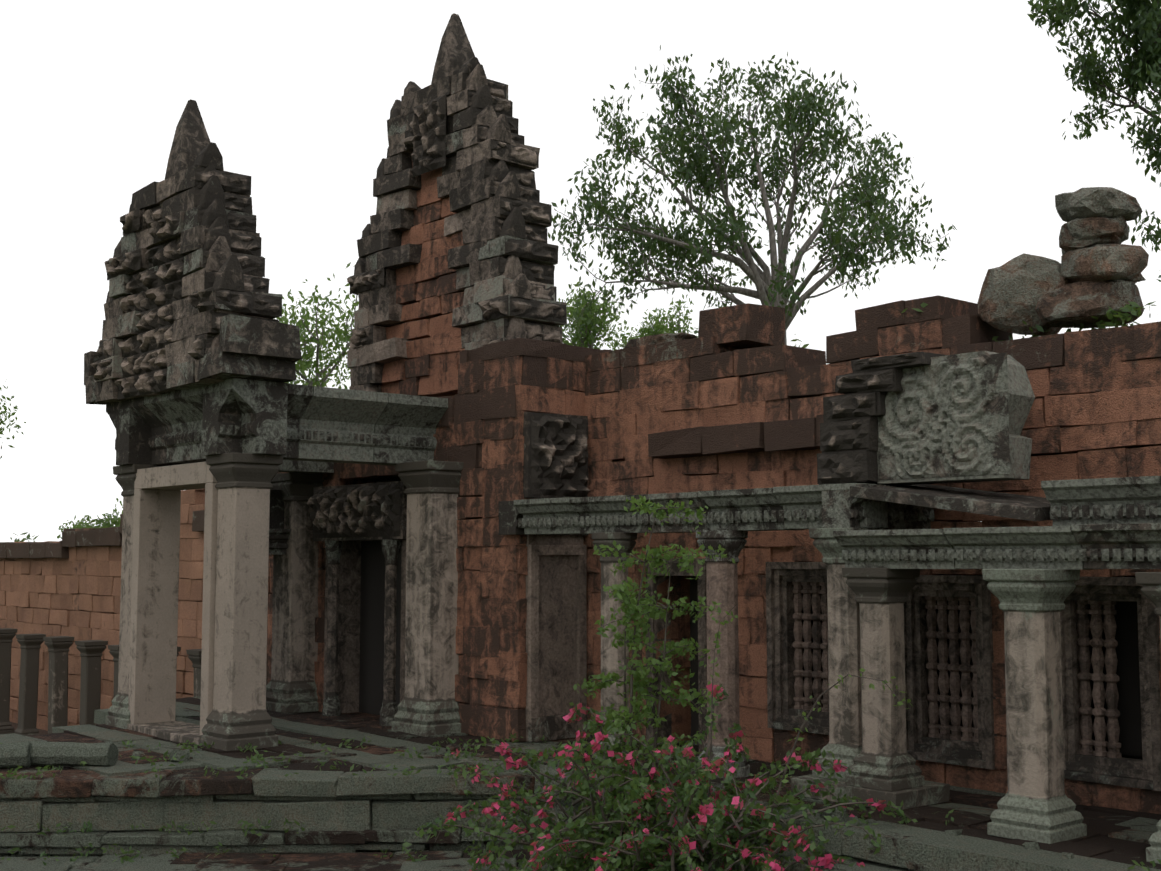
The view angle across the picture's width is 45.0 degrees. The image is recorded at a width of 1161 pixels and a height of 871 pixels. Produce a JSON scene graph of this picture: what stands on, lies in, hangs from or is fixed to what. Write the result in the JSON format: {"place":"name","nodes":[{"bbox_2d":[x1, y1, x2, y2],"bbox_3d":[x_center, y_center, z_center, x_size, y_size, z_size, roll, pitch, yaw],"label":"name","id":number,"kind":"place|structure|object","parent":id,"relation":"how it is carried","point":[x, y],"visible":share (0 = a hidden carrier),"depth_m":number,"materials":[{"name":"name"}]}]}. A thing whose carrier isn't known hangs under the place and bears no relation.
{"place":"outdoors","nodes":[
{"label":"outdoors","id":0,"kind":"place"},
{"bbox_2d":[0,385,25,458],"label":"tree","id":1,"kind":"object","parent":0,"point":[5,418],"depth_m":34.13,"materials":[{"name":"green plant"}]},
{"bbox_2d":[57,498,122,538],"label":"bush","id":2,"kind":"object","parent":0,"point":[78,522],"depth_m":83.92,"materials":[{"name":"green plant"}]},
{"bbox_2d":[0,628,201,735],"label":"stone posts","id":3,"kind":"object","parent":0,"point":[91,651],"depth_m":33.91,"materials":[{"name":"grey stone"}]},
{"bbox_2d":[273,262,358,388],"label":"tree","id":4,"kind":"object","parent":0,"point":[306,363],"depth_m":56.44,"materials":[{"name":"green plant"}]},
{"bbox_2d":[0,0,1160,541],"label":"sky","id":5,"kind":"structure","parent":0,"point":[297,98],"materials":[{"name":"white"}]},
{"bbox_2d":[558,281,626,348],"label":"bush","id":6,"kind":"object","parent":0,"point":[601,323],"depth_m":69.19,"materials":[{"name":"green plant"}]},
{"bbox_2d":[607,294,694,350],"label":"bush","id":7,"kind":"object","parent":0,"point":[660,327],"depth_m":77.93,"materials":[{"name":"green plant"}]},
{"bbox_2d":[402,503,917,870],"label":"bush","id":8,"kind":"object","parent":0,"point":[680,790],"depth_m":14.48,"materials":[{"name":"green plant"}]},
{"bbox_2d":[573,495,910,824],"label":"shoot leaves","id":9,"kind":"object","parent":8,"relation":"attached to","point":[638,675],"visible":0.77,"depth_m":15.44,"materials":[{"name":"green plant"}]},
{"bbox_2d":[548,45,956,344],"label":"tree","id":10,"kind":"object","parent":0,"point":[812,103],"depth_m":40.51,"materials":[{"name":"green plant"}]},
{"bbox_2d":[1027,0,1160,281],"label":"tree","id":11,"kind":"object","parent":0,"point":[1145,26],"depth_m":30.55,"materials":[{"name":"green plant"}]},
{"bbox_3d":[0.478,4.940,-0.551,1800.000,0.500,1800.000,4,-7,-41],"label":"ground","id":12,"kind":"structure","parent":0,"visible":0},
{"bbox_2d":[0,488,204,733],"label":"gallery wall","id":13,"kind":"structure","parent":12,"relation":"on","point":[69,584],"depth_m":36.17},
{"bbox_2d":[0,737,564,870],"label":"stone steps","id":14,"kind":"structure","parent":12,"relation":"on","point":[350,820],"depth_m":17.50,"materials":[{"name":"grey stone"}]},
{"bbox_2d":[0,696,1160,870],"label":"stone platform","id":15,"kind":"structure","parent":12,"relation":"on","point":[1114,839],"depth_m":15.62,"materials":[{"name":"grey stone"}]},
{"bbox_2d":[84,13,1160,790],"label":"temple stonework","id":16,"kind":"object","parent":15,"relation":"on","point":[196,357],"visible":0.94,"depth_m":20.73,"materials":[{"name":"grey stone"}]},
{"bbox_2d":[696,530,1121,777],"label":"window balusters","id":17,"kind":"object","parent":16,"relation":"attached to","point":[722,581],"depth_m":17.06,"materials":[{"name":"grey stone"}]},
{"bbox_2d":[105,452,1160,863],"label":"pillars","id":18,"kind":"structure","parent":15,"relation":"on","point":[867,724],"depth_m":20.14,"materials":[{"name":"stone"}]},
{"bbox_2d":[266,157,1160,813],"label":"laterite walls","id":19,"kind":"structure","parent":15,"relation":"on","point":[730,397],"depth_m":20.05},
{"bbox_2d":[624,187,1148,347],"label":"boulders","id":20,"kind":"object","parent":19,"relation":"on","point":[1098,269],"visible":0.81,"depth_m":15.96,"materials":[{"name":"grey stone"}]},
{"bbox_2d":[359,541,1142,759],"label":"dark interiors","id":21,"kind":"object","parent":15,"relation":"on","point":[372,612],"visible":0.06,"depth_m":20.82,"materials":[{"name":"grey"}]},
{"bbox_2d":[0,301,1160,870],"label":"weeds","id":22,"kind":"object","parent":12,"relation":"on","point":[1124,317],"visible":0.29,"depth_m":17.48,"materials":[{"name":"green plant"}]}
]}

